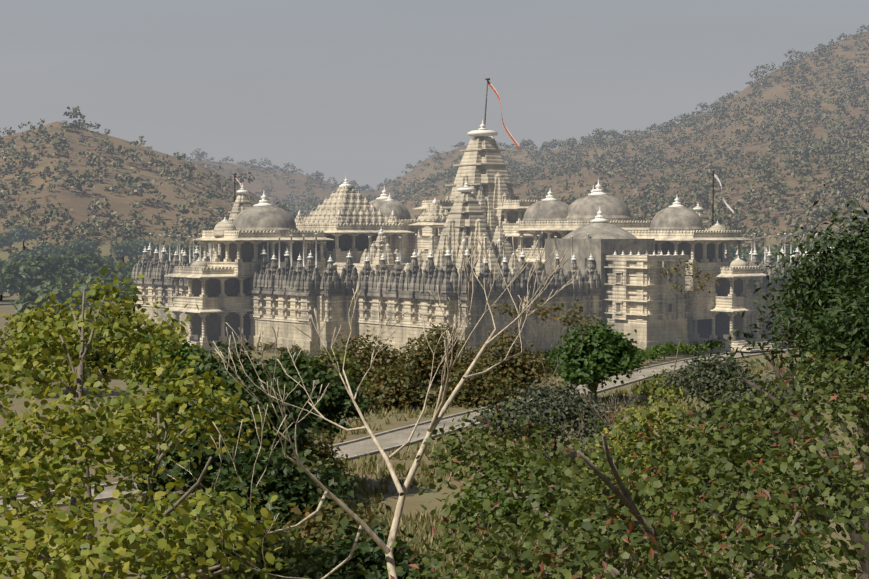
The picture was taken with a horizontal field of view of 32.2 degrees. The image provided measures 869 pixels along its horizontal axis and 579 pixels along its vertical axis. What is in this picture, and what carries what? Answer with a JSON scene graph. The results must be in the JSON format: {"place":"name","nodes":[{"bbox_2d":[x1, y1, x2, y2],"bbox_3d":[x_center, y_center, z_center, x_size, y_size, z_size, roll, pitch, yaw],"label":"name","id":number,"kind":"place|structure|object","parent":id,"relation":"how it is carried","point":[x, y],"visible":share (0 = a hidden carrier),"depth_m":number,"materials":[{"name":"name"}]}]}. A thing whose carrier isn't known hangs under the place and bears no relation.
{"place":"outdoors","nodes":[
{"label":"outdoors","id":0,"kind":"place"},
{"bbox_2d":[0,341,813,513],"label":"road","id":1,"kind":"structure","parent":0,"point":[396,438],"depth_m":94.77,"materials":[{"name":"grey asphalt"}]},
{"bbox_2d":[0,31,868,578],"bbox_3d":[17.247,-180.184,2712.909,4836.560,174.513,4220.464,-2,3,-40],"label":"terrain","id":2,"kind":"structure","parent":0,"point":[120,201],"depth_m":468.78,"materials":[{"name":"brown soil"}]},
{"bbox_2d":[0,304,112,394],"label":"bush","id":3,"kind":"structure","parent":2,"relation":"on","point":[2,349],"depth_m":115.17,"materials":[{"name":"green plant"}]},
{"bbox_2d":[76,312,150,376],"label":"bush","id":4,"kind":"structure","parent":2,"relation":"on","point":[111,356],"depth_m":130.10,"materials":[{"name":"green plant"}]},
{"bbox_2d":[0,263,312,578],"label":"tree","id":5,"kind":"object","parent":2,"relation":"on","point":[76,556],"visible":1,"depth_m":20.16,"materials":[{"name":"green plant"}]},
{"bbox_2d":[111,324,212,397],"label":"bush","id":6,"kind":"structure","parent":2,"relation":"on","point":[183,349],"depth_m":107.22,"materials":[{"name":"green plant"}]},
{"bbox_2d":[102,406,282,541],"bbox_3d":[-7.546,7.257,47.232,6.101,7.237,6.203,-2,3,-40],"label":"bush","id":7,"kind":"object","parent":2,"relation":"on","point":[163,479],"visible":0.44,"depth_m":46.07,"materials":[{"name":"green plant"}]},
{"bbox_2d":[147,338,283,426],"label":"bush","id":8,"kind":"object","parent":2,"relation":"on","point":[223,374],"visible":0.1,"depth_m":72.74,"materials":[{"name":"green plant"}]},
{"bbox_2d":[129,492,332,578],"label":"bush","id":9,"kind":"object","parent":2,"relation":"on","point":[287,552],"visible":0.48,"depth_m":27.00,"materials":[{"name":"green plant"}]},
{"bbox_2d":[178,369,325,460],"bbox_3d":[-7.767,7.045,61.642,5.811,7.680,6.406,-2,3,-40],"label":"bush","id":10,"kind":"object","parent":2,"relation":"on","point":[302,436],"visible":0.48,"depth_m":60.64,"materials":[{"name":"green plant"}]},
{"bbox_2d":[186,431,369,546],"bbox_3d":[-4.610,7.364,43.645,5.579,6.403,5.312,-2,3,-40],"label":"bush","id":11,"kind":"object","parent":2,"relation":"on","point":[298,490],"visible":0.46,"depth_m":43.07,"materials":[{"name":"green plant"}]},
{"bbox_2d":[263,348,318,377],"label":"bush","id":12,"kind":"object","parent":2,"relation":"on","point":[285,354],"visible":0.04,"depth_m":126.69,"materials":[{"name":"green plant"}]},
{"bbox_2d":[234,353,381,439],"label":"bush","id":13,"kind":"object","parent":2,"relation":"on","point":[334,401],"visible":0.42,"depth_m":71.69,"materials":[{"name":"green plant"}]},
{"bbox_2d":[274,425,353,486],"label":"bush","id":14,"kind":"object","parent":2,"relation":"on","point":[325,451],"visible":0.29,"depth_m":69.03,"materials":[{"name":"green plant"}]},
{"bbox_2d":[301,343,375,401],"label":"bush","id":15,"kind":"object","parent":2,"relation":"on","point":[349,368],"depth_m":109.36,"materials":[{"name":"green plant"}]},
{"bbox_2d":[275,487,424,559],"bbox_3d":[-2.115,6.944,32.547,3.685,5.256,4.243,-2,3,-40],"label":"bush","id":16,"kind":"object","parent":2,"relation":"on","point":[333,523],"visible":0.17,"depth_m":32.38,"materials":[{"name":"green plant"}]},
{"bbox_2d":[269,516,437,578],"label":"bush","id":17,"kind":"object","parent":2,"relation":"on","point":[367,560],"visible":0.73,"depth_m":25.38,"materials":[{"name":"green plant"}]},
{"bbox_2d":[146,232,578,578],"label":"pale bare tree","id":18,"kind":"object","parent":2,"relation":"on","point":[439,413],"visible":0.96,"depth_m":23.92,"materials":[{"name":"beige plant"}]},
{"bbox_2d":[323,326,408,382],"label":"bush","id":19,"kind":"object","parent":2,"relation":"on","point":[382,357],"depth_m":117.44,"materials":[{"name":"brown plant"}]},
{"bbox_2d":[355,358,445,411],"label":"bush","id":20,"kind":"object","parent":2,"relation":"on","point":[396,391],"depth_m":106.84,"materials":[{"name":"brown plant"}]},
{"bbox_2d":[0,24,868,261],"bbox_3d":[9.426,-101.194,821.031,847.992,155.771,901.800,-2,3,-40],"label":"hill scrub bushes","id":21,"kind":"object","parent":2,"relation":"on","point":[832,147],"visible":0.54,"depth_m":530.92,"materials":[{"name":"green plant"}]},
{"bbox_2d":[0,225,868,321],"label":"valley trees","id":22,"kind":"object","parent":2,"relation":"on","point":[37,272],"visible":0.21,"depth_m":206.12,"materials":[{"name":"green plant"}]},
{"bbox_2d":[393,317,480,387],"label":"bush","id":23,"kind":"object","parent":2,"relation":"on","point":[421,358],"depth_m":120.56,"materials":[{"name":"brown plant"}]},
{"bbox_2d":[145,326,802,359],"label":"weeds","id":24,"kind":"object","parent":2,"relation":"on","point":[284,349],"visible":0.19,"depth_m":157.80,"materials":[{"name":"green plant"}]},
{"bbox_2d":[431,358,520,407],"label":"bush","id":25,"kind":"object","parent":2,"relation":"on","point":[478,393],"depth_m":108.78,"materials":[{"name":"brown plant"}]},
{"bbox_2d":[131,78,841,362],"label":"temple","id":26,"kind":"structure","parent":2,"relation":"on","point":[259,267],"depth_m":162.10,"materials":[{"name":"stone"}]},
{"bbox_2d":[463,326,556,394],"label":"bush","id":27,"kind":"object","parent":2,"relation":"on","point":[522,370],"depth_m":116.70,"materials":[{"name":"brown plant"}]},
{"bbox_2d":[440,446,589,525],"bbox_3d":[3.638,8.758,65.468,6.182,3.826,5.882,-2,3,-40],"label":"bright bush","id":28,"kind":"object","parent":2,"relation":"on","point":[508,512],"visible":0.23,"depth_m":64.55,"materials":[{"name":"green plant"}]},
{"bbox_2d":[239,357,830,578],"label":"grass tufts","id":29,"kind":"object","parent":2,"relation":"on","point":[420,523],"visible":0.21,"depth_m":75.54,"materials":[{"name":"plant"}]},
{"bbox_2d":[457,376,629,461],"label":"bush","id":30,"kind":"object","parent":2,"relation":"on","point":[544,404],"visible":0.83,"depth_m":82.09,"materials":[{"name":"green plant"}]},
{"bbox_2d":[531,344,563,375],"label":"bush","id":31,"kind":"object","parent":2,"relation":"on","point":[547,356],"visible":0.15,"depth_m":133.51,"materials":[{"name":"green plant"}]},
{"bbox_2d":[492,299,603,391],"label":"bare tree","id":32,"kind":"object","parent":2,"relation":"on","point":[556,309],"visible":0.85,"depth_m":93.95,"materials":[{"name":"brown plant"}]},
{"bbox_2d":[533,390,641,477],"bbox_3d":[6.798,7.356,61.719,3.720,6.892,4.777,-2,3,-40],"label":"bush","id":33,"kind":"object","parent":2,"relation":"on","point":[609,407],"visible":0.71,"depth_m":61.67,"materials":[{"name":"green plant"}]},
{"bbox_2d":[541,316,651,403],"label":"bright tree","id":34,"kind":"object","parent":2,"relation":"on","point":[597,354],"visible":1,"depth_m":108.52,"materials":[{"name":"green plant"}]},
{"bbox_2d":[555,420,693,577],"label":"yellow tree","id":35,"kind":"object","parent":2,"relation":"on","point":[613,574],"visible":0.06,"depth_m":44.16,"materials":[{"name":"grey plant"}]},
{"bbox_2d":[389,339,868,578],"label":"pod tree","id":36,"kind":"object","parent":2,"relation":"on","point":[640,532],"visible":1,"depth_m":17.30,"materials":[{"name":"green plant"}]},
{"bbox_2d":[587,378,721,578],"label":"yellow tree","id":37,"kind":"object","parent":2,"relation":"on","point":[662,414],"visible":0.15,"depth_m":51.01,"materials":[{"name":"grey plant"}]},
{"bbox_2d":[630,366,691,396],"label":"bush","id":38,"kind":"object","parent":2,"relation":"on","point":[657,382],"visible":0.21,"depth_m":116.08,"materials":[{"name":"green plant"}]},
{"bbox_2d":[654,254,723,372],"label":"bare tree","id":39,"kind":"object","parent":2,"relation":"on","point":[689,279],"visible":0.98,"depth_m":125.48,"materials":[{"name":"grey plant"}]},
{"bbox_2d":[637,331,764,360],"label":"hedge shrubs","id":40,"kind":"object","parent":2,"relation":"on","point":[656,352],"visible":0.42,"depth_m":152.66,"materials":[{"name":"green plant"}]},
{"bbox_2d":[655,347,762,416],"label":"bush","id":41,"kind":"object","parent":2,"relation":"on","point":[696,383],"visible":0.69,"depth_m":100.70,"materials":[{"name":"green plant"}]},
{"bbox_2d":[692,417,781,513],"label":"tree","id":42,"kind":"object","parent":2,"relation":"on","point":[732,507],"visible":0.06,"depth_m":67.77,"materials":[{"name":"green plant"}]},
{"bbox_2d":[708,370,801,429],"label":"bush","id":43,"kind":"object","parent":2,"relation":"on","point":[736,392],"visible":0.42,"depth_m":92.83,"materials":[{"name":"green plant"}]},
{"bbox_2d":[687,178,868,578],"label":"neem tree","id":44,"kind":"object","parent":2,"relation":"on","point":[837,263],"visible":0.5,"depth_m":40.28,"materials":[{"name":"green plant"}]},
{"bbox_2d":[769,258,868,576],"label":"neem tree","id":45,"kind":"object","parent":2,"relation":"on","point":[842,332],"visible":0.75,"depth_m":34.06,"materials":[{"name":"green plant"}]},
{"bbox_2d":[0,0,868,189],"label":"sky","id":46,"kind":"structure","parent":0,"point":[361,91],"materials":[{"name":"grey"}]}
]}

